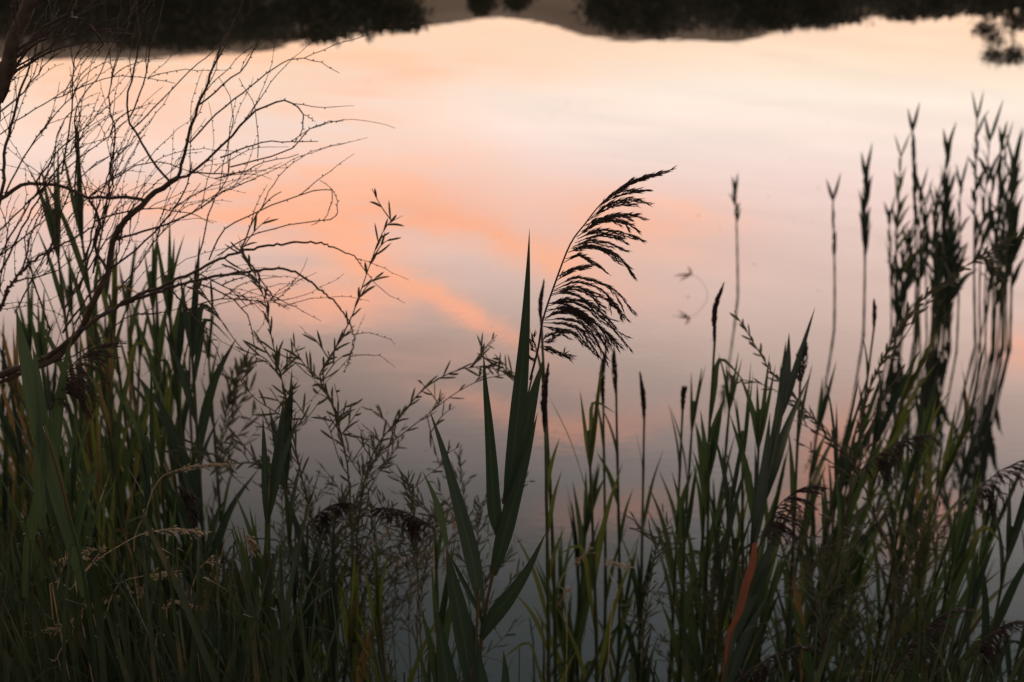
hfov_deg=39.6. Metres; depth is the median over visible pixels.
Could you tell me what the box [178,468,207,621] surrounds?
reed
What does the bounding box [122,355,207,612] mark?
reed
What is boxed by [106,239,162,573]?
reed
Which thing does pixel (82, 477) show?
reed
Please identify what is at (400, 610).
leafy weed
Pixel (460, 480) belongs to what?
leafy weed
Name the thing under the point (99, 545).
reed
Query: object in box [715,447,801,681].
reed
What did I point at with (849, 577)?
leafy weed
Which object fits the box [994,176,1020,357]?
reed
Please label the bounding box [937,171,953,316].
reed
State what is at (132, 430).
reed
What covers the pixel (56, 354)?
bare shrub
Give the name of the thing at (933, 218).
reed
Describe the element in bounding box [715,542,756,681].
reed
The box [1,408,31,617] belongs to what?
reed
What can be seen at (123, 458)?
reed
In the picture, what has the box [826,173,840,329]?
reed
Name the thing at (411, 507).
leafy weed
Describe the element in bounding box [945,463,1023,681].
reed
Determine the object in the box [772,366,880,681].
reed
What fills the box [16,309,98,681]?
reed
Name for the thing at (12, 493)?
reed
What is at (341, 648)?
reed
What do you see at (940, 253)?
reed
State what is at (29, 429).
reed
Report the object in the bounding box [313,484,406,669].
leafy weed
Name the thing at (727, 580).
reed
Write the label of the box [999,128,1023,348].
reed
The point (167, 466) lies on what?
reed
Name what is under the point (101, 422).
reed
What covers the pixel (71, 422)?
reed
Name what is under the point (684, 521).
reed
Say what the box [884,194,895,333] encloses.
reed
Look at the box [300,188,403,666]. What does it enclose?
leafy weed
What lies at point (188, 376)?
reed
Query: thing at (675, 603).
leafy weed
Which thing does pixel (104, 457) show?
reed
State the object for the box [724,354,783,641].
reed
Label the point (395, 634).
leafy weed
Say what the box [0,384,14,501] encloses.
reed
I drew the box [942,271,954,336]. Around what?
reed
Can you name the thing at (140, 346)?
reed
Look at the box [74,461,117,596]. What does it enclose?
reed
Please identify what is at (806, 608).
reed
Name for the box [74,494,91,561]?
reed
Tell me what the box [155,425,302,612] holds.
leafy weed
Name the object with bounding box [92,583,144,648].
grass stalk
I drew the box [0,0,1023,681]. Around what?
water
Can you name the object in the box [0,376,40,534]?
reed
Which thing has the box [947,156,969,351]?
reed
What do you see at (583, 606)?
reed
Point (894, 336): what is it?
leafy weed
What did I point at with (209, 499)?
reed
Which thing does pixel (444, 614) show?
reed
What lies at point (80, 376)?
reed
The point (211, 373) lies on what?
reed
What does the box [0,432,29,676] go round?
reed
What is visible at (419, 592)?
grass stalk
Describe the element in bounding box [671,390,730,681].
reed
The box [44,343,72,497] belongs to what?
reed
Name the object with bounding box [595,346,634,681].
reed
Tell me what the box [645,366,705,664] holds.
reed
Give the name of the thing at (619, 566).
grass stalk
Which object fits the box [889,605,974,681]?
reed
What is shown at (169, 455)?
reed
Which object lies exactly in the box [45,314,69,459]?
reed
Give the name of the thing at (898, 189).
reed
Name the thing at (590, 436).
reed
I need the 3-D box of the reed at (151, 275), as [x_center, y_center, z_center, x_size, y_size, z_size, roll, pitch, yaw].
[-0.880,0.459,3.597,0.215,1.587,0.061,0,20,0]
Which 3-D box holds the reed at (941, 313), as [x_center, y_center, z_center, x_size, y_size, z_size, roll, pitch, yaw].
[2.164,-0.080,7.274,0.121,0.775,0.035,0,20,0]
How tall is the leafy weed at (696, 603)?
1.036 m
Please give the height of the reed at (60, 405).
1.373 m
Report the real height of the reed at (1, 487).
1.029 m
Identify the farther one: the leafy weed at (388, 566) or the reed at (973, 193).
the reed at (973, 193)
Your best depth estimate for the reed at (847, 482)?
4.23 m
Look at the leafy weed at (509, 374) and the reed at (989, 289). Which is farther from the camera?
the reed at (989, 289)
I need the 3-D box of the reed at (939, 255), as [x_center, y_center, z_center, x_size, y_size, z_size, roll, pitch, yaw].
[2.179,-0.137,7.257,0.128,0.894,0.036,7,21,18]
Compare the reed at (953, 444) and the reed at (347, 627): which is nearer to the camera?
the reed at (347, 627)
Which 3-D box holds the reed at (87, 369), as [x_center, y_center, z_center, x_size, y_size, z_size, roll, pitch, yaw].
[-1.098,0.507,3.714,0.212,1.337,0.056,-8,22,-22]
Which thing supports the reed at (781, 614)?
on the ground
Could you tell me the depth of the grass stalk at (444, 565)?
3.28 m
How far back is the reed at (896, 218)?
7.14 m
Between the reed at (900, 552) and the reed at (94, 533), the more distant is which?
the reed at (900, 552)
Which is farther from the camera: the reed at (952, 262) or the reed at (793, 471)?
the reed at (952, 262)
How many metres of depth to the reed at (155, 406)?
4.06 m
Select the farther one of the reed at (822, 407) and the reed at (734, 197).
the reed at (734, 197)
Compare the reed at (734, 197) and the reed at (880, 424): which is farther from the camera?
the reed at (734, 197)
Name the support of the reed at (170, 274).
on the ground
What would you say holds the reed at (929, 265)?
in the water
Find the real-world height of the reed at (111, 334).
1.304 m
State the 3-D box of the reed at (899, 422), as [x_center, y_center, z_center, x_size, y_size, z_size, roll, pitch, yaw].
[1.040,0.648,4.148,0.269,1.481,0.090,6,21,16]
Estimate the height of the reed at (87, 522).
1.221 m
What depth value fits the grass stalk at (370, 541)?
3.06 m
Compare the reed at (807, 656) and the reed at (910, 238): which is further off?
the reed at (910, 238)
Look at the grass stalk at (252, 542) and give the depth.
2.47 m
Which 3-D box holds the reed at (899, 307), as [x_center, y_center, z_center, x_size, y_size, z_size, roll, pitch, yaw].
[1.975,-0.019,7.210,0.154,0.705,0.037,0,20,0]
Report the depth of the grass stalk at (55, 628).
2.24 m
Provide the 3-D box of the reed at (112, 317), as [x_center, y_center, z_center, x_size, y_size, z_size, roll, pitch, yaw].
[-0.859,0.484,3.387,0.338,1.531,0.078,-2,20,-6]
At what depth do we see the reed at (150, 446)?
2.60 m
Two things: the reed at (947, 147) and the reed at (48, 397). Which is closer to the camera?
the reed at (48, 397)
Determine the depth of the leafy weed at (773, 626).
3.44 m
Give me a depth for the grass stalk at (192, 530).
2.24 m
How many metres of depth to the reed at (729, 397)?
3.39 m
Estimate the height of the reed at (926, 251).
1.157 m
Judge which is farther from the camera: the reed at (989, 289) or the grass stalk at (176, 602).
the reed at (989, 289)
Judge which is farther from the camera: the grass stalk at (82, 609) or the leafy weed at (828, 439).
the leafy weed at (828, 439)
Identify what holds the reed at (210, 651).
on the ground
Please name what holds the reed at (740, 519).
on the ground
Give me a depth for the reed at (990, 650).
2.66 m
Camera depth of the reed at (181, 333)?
3.27 m
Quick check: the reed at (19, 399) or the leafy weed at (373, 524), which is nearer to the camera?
the leafy weed at (373, 524)
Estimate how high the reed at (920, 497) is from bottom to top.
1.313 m
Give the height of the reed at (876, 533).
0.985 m
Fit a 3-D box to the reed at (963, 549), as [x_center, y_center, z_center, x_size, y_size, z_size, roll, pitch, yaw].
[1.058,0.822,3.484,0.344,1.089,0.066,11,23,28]
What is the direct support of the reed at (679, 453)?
on the ground
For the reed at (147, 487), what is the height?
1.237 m
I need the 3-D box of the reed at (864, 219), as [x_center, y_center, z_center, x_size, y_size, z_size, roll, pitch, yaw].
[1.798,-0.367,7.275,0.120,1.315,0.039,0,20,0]
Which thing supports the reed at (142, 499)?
on the ground
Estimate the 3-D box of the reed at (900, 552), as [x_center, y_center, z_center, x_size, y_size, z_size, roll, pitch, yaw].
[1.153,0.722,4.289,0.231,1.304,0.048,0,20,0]
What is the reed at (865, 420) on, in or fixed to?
on the ground
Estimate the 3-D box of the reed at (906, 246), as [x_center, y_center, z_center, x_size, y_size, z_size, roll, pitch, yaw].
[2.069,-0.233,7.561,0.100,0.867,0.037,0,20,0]
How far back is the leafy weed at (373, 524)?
2.96 m
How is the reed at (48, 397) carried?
on the ground
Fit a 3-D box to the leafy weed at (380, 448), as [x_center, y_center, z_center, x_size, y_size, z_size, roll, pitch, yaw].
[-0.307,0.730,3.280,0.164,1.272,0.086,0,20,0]
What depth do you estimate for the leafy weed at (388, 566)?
2.97 m
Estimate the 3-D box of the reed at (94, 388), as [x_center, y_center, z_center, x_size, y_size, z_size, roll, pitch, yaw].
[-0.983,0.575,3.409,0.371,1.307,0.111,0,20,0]
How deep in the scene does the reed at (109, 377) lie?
3.14 m
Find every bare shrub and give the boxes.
[0,0,153,681]
[0,0,419,422]
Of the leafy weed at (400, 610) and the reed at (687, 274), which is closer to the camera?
the leafy weed at (400, 610)
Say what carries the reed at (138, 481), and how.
on the ground
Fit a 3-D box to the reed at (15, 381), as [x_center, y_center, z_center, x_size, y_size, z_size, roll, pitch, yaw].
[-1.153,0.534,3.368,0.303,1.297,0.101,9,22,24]
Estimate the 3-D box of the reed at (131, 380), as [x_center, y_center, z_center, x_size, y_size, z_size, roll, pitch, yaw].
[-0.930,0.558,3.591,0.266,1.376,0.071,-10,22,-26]
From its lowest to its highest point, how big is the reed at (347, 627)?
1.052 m
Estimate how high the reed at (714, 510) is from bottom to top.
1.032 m
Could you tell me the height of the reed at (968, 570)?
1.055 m
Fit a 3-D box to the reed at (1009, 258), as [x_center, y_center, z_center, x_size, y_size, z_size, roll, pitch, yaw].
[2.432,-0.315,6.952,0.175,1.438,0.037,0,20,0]
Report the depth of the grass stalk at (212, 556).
2.38 m
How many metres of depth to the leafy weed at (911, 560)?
3.47 m
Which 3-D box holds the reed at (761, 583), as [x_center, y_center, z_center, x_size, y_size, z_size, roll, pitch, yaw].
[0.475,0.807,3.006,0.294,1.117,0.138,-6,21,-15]
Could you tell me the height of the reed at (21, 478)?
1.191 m
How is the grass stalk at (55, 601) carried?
on the ground
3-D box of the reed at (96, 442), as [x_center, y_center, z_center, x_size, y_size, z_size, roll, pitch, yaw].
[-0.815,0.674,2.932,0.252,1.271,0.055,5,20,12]
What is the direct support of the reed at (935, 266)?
in the water
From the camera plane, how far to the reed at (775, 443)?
2.94 m
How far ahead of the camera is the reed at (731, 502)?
2.98 m
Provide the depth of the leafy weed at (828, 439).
3.28 m
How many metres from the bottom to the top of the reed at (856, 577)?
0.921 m
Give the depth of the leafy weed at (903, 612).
3.09 m
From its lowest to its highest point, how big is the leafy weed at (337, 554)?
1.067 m
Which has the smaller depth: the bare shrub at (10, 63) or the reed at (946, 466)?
the bare shrub at (10, 63)
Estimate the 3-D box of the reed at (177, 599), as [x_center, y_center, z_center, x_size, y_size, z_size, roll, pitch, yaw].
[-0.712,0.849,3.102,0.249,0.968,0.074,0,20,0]
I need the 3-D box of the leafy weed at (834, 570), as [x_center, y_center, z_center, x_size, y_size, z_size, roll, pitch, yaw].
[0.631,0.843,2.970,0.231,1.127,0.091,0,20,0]
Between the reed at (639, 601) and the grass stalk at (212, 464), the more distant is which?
the reed at (639, 601)
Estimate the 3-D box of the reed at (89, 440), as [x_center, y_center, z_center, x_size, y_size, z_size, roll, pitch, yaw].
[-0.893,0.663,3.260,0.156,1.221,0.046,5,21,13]
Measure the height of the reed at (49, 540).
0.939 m
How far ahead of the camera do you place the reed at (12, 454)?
3.43 m
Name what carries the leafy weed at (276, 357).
on the ground
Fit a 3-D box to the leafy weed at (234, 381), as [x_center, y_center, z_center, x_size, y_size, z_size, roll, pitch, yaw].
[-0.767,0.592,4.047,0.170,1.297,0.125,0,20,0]
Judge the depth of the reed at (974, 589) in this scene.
3.00 m
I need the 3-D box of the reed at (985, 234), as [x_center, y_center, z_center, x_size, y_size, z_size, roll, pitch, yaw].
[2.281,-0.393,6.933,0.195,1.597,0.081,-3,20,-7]
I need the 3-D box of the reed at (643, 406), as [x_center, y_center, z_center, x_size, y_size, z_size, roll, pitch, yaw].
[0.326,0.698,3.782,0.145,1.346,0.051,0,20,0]
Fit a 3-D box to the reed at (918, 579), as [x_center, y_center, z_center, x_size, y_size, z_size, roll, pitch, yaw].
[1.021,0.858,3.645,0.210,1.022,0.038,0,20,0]
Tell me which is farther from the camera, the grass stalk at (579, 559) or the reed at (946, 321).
the reed at (946, 321)
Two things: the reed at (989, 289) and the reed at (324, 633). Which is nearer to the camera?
the reed at (324, 633)
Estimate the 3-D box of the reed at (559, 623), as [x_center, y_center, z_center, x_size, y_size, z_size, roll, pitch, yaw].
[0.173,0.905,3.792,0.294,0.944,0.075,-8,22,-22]
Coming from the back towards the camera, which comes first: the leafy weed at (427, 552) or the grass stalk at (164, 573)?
the leafy weed at (427, 552)
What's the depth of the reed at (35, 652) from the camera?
2.85 m
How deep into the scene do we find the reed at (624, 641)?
3.80 m
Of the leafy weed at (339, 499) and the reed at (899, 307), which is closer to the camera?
the leafy weed at (339, 499)
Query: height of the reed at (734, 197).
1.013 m
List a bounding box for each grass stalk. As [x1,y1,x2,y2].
[25,619,73,661]
[49,525,209,668]
[52,550,88,679]
[53,545,106,681]
[73,600,96,637]
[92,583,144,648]
[104,567,180,618]
[134,460,233,673]
[155,599,208,681]
[189,555,221,678]
[216,530,263,667]
[355,528,395,677]
[387,548,429,638]
[389,553,432,665]
[421,549,449,681]
[433,506,456,651]
[538,587,573,681]
[559,545,594,681]
[602,557,632,681]
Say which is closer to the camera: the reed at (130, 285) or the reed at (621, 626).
the reed at (621, 626)
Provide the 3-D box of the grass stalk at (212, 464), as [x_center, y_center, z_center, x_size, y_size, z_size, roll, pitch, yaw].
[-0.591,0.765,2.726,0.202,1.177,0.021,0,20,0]
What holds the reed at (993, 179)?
in the water
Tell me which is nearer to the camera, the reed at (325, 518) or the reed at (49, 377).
the reed at (325, 518)
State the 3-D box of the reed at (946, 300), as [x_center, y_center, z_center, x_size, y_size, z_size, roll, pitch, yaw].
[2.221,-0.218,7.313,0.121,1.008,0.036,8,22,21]
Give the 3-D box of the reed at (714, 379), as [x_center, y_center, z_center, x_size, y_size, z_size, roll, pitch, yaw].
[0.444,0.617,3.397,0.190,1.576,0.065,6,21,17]
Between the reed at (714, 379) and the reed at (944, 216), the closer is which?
the reed at (714, 379)
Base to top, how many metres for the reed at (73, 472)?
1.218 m
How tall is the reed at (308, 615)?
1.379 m
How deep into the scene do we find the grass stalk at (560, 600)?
3.21 m
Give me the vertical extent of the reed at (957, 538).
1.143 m
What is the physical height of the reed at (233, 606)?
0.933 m
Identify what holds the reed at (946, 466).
on the ground
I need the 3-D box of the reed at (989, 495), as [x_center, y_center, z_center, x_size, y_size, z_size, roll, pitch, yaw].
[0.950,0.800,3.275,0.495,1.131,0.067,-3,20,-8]
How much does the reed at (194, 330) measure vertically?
1.591 m
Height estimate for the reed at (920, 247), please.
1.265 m
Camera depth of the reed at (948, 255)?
7.17 m
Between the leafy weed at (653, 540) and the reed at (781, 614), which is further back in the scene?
the reed at (781, 614)
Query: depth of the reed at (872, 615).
4.63 m
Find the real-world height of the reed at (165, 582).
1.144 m
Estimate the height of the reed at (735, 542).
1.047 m
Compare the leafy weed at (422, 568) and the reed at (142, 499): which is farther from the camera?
the reed at (142, 499)
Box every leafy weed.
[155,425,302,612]
[185,212,330,681]
[202,350,258,539]
[239,412,309,620]
[267,449,358,679]
[271,476,336,669]
[271,554,343,674]
[272,491,350,671]
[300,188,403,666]
[300,506,367,681]
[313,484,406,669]
[317,474,377,663]
[328,496,421,681]
[330,531,424,678]
[332,497,459,681]
[336,405,407,552]
[339,541,434,678]
[339,558,409,681]
[340,332,514,651]
[355,425,459,681]
[366,497,468,673]
[377,480,459,681]
[426,444,501,613]
[428,472,534,602]
[470,557,523,664]
[616,508,696,680]
[640,555,717,681]
[660,533,766,681]
[661,503,733,680]
[676,531,747,680]
[723,311,896,669]
[725,580,795,644]
[770,501,894,666]
[781,514,878,681]
[803,558,872,681]
[805,517,893,681]
[822,229,1023,655]
[855,553,950,681]
[869,503,956,681]
[878,475,952,672]
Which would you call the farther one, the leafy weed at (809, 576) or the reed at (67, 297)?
the reed at (67, 297)
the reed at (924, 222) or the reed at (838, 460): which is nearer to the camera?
the reed at (838, 460)
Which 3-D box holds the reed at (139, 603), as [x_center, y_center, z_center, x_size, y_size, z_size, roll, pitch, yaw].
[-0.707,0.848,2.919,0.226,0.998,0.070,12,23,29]
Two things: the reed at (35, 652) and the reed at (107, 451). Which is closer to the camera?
the reed at (35, 652)
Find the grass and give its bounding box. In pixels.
[0,501,1023,681]
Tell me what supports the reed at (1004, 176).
in the water
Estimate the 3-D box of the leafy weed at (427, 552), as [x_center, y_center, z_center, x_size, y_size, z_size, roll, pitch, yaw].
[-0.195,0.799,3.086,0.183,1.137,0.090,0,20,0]
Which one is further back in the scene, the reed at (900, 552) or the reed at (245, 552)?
the reed at (900, 552)
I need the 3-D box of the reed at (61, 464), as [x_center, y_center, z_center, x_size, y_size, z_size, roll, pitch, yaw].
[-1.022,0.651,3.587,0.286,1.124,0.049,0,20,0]
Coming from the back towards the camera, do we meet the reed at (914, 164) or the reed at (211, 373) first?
the reed at (914, 164)
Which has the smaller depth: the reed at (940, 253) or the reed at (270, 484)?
the reed at (270, 484)
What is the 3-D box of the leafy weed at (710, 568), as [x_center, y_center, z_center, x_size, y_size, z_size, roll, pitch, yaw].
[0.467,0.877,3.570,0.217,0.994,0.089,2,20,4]
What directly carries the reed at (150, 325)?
in the water
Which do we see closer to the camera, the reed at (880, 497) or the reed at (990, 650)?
the reed at (990, 650)
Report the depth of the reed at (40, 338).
3.20 m
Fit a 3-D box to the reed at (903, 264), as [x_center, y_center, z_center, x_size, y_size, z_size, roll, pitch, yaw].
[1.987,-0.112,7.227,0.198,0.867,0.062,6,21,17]
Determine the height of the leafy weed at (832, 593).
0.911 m
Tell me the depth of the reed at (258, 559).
2.52 m
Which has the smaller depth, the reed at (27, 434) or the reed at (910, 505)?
the reed at (27, 434)
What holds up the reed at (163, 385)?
on the ground
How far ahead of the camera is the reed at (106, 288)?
3.96 m
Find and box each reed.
[0,263,52,464]
[0,289,116,561]
[0,309,47,590]
[0,319,30,548]
[0,328,127,681]
[0,348,26,543]
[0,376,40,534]
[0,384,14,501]
[0,389,32,505]
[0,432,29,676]
[0,448,27,588]
[0,465,38,681]
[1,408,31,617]
[7,382,32,487]
[9,342,155,648]
[11,404,77,598]
[12,405,129,656]
[15,416,148,681]
[15,527,58,614]
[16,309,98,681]
[21,152,134,547]
[23,412,30,453]
[25,401,69,501]
[32,497,93,672]
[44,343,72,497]
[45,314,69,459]
[47,118,153,582]
[55,366,88,533]
[59,393,124,621]
[61,246,82,436]
[61,324,153,578]
[62,363,124,559]
[62,439,139,610]
[71,336,95,489]
[73,243,226,592]
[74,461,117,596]
[74,490,152,678]
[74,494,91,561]
[76,295,100,454]
[76,392,128,569]
[80,490,140,679]
[84,366,133,552]
[86,320,112,516]
[86,329,142,615]
[87,211,138,525]
[94,325,141,553]
[102,393,135,537]
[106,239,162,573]
[106,395,149,578]
[109,294,156,538]
[113,384,160,539]
[114,303,177,614]
[115,369,192,645]
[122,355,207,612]
[125,511,188,676]
[126,494,197,681]
[128,293,219,596]
[128,548,150,681]
[130,294,224,556]
[130,436,143,526]
[131,442,191,656]
[132,229,202,610]
[132,239,264,650]
[132,486,290,681]
[135,363,187,563]
[139,342,218,568]
[144,220,228,635]
[149,351,193,560]
[164,541,219,677]
[166,302,191,541]
[177,433,218,610]
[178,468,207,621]
[178,549,215,681]
[181,349,217,622]
[198,400,324,681]
[198,504,236,624]
[201,301,237,592]
[219,472,322,681]
[236,514,264,675]
[269,371,327,681]
[274,482,361,681]
[298,549,373,680]
[309,507,354,681]
[328,530,434,681]
[335,552,397,681]
[340,551,375,681]
[365,503,460,679]
[405,537,464,681]
[423,410,509,681]
[451,166,675,681]
[499,362,579,681]
[528,527,612,681]
[530,280,574,681]
[536,468,605,681]
[539,366,632,681]
[560,461,602,681]
[592,538,638,681]
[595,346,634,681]
[597,347,645,681]
[598,545,657,681]
[608,371,662,681]
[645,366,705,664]
[648,384,701,681]
[652,460,697,681]
[662,282,745,680]
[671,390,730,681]
[671,429,757,681]
[675,267,706,289]
[683,525,740,681]
[687,352,741,681]
[688,479,735,681]
[695,489,748,681]
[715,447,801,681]
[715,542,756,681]
[717,365,765,634]
[723,309,814,681]
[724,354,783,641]
[729,174,740,297]
[732,484,831,681]
[736,643,822,681]
[745,544,786,681]
[750,472,780,681]
[760,417,879,681]
[762,342,812,678]
[762,493,884,681]
[770,360,836,648]
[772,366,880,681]
[773,433,938,681]
[774,420,892,681]
[777,372,884,657]
[785,346,921,681]
[822,328,938,681]
[823,523,871,681]
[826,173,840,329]
[826,448,903,618]
[839,298,877,669]
[844,460,1023,681]
[849,390,931,673]
[850,382,950,676]
[852,556,912,636]
[855,394,940,681]
[856,413,914,568]
[858,145,872,334]
[861,396,981,681]
[864,373,939,680]
[882,414,973,631]
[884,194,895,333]
[886,132,914,329]
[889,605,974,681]
[891,238,925,342]
[891,273,916,346]
[892,199,901,339]
[894,499,941,681]
[896,478,1005,681]
[897,394,940,648]
[898,222,913,286]
[904,228,914,314]
[906,203,933,345]
[907,102,919,338]
[915,168,932,355]
[917,227,940,311]
[917,464,982,681]
[921,179,932,340]
[925,175,942,348]
[927,224,948,288]
[928,180,945,360]
[929,252,947,335]
[929,619,1023,681]
[930,246,946,355]
[934,232,949,330]
[936,342,989,660]
[936,542,995,681]
[937,123,955,342]
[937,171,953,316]
[938,173,958,344]
[938,219,977,350]
[940,204,954,335]
[940,210,955,334]
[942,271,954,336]
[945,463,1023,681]
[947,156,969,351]
[949,468,999,675]
[955,480,1023,681]
[966,98,1004,356]
[967,91,990,345]
[971,528,1023,681]
[975,198,1004,348]
[983,163,997,319]
[983,227,999,360]
[988,131,1023,362]
[993,122,1006,346]
[993,217,1014,354]
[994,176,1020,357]
[997,122,1012,318]
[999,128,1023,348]
[1001,189,1018,348]
[1005,132,1022,356]
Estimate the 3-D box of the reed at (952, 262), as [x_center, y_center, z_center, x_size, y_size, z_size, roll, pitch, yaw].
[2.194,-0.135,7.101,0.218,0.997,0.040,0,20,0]
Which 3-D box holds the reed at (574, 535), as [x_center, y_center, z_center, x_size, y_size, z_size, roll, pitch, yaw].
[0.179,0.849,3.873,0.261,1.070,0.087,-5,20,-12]
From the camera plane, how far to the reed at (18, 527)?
3.12 m
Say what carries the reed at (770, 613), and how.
on the ground
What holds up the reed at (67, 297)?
on the ground
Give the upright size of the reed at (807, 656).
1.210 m
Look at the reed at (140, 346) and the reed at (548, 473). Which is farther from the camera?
the reed at (140, 346)
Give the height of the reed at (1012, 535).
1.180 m
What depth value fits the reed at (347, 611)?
3.01 m
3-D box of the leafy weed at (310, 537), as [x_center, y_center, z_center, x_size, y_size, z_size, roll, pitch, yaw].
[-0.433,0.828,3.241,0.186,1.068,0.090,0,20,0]
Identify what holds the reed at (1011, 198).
in the water
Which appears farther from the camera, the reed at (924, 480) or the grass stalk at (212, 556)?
the reed at (924, 480)
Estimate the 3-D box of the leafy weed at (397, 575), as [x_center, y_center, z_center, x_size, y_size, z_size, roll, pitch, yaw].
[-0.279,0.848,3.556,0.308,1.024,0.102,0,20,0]
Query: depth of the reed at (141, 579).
2.51 m
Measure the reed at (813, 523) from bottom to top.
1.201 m
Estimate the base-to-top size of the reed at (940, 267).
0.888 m
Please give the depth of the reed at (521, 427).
2.13 m
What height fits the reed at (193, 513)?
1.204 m
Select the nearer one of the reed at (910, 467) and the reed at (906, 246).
the reed at (910, 467)
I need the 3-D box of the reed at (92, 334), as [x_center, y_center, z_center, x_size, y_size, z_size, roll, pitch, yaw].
[-0.885,0.366,3.230,0.256,1.781,0.075,8,21,20]
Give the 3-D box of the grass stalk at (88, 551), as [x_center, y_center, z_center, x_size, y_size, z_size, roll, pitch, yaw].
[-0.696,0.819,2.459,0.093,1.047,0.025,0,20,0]
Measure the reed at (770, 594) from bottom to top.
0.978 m
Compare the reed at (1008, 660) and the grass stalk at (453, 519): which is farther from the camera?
the reed at (1008, 660)
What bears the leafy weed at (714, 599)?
on the ground
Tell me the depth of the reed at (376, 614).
2.64 m
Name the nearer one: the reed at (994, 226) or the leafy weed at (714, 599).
the leafy weed at (714, 599)
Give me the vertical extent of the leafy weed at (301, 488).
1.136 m
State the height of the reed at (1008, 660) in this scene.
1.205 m
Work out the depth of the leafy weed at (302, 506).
3.46 m
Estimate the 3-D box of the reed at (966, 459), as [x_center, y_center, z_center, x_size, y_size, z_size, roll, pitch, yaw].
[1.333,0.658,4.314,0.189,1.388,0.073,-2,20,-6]
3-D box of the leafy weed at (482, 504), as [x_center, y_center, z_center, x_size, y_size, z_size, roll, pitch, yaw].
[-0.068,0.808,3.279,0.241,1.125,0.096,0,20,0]
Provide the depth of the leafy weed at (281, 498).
3.43 m
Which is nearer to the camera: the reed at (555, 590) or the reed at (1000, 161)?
the reed at (555, 590)
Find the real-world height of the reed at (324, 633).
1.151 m
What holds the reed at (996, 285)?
in the water
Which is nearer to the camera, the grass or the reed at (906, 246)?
the grass
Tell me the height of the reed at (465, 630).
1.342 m
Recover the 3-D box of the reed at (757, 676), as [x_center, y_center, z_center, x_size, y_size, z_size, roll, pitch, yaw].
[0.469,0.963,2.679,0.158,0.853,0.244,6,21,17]
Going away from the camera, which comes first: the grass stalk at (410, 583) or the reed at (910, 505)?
the grass stalk at (410, 583)
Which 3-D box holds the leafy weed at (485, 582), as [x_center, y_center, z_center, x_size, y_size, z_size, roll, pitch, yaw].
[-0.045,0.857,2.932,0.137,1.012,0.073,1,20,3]
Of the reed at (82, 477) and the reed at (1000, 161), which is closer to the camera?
the reed at (82, 477)
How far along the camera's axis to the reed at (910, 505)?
3.79 m
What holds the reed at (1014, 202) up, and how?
in the water
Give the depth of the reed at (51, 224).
3.04 m
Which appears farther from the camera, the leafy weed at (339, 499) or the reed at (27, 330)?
the reed at (27, 330)
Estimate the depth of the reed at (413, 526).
2.56 m
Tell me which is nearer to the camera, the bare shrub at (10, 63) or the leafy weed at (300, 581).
the bare shrub at (10, 63)

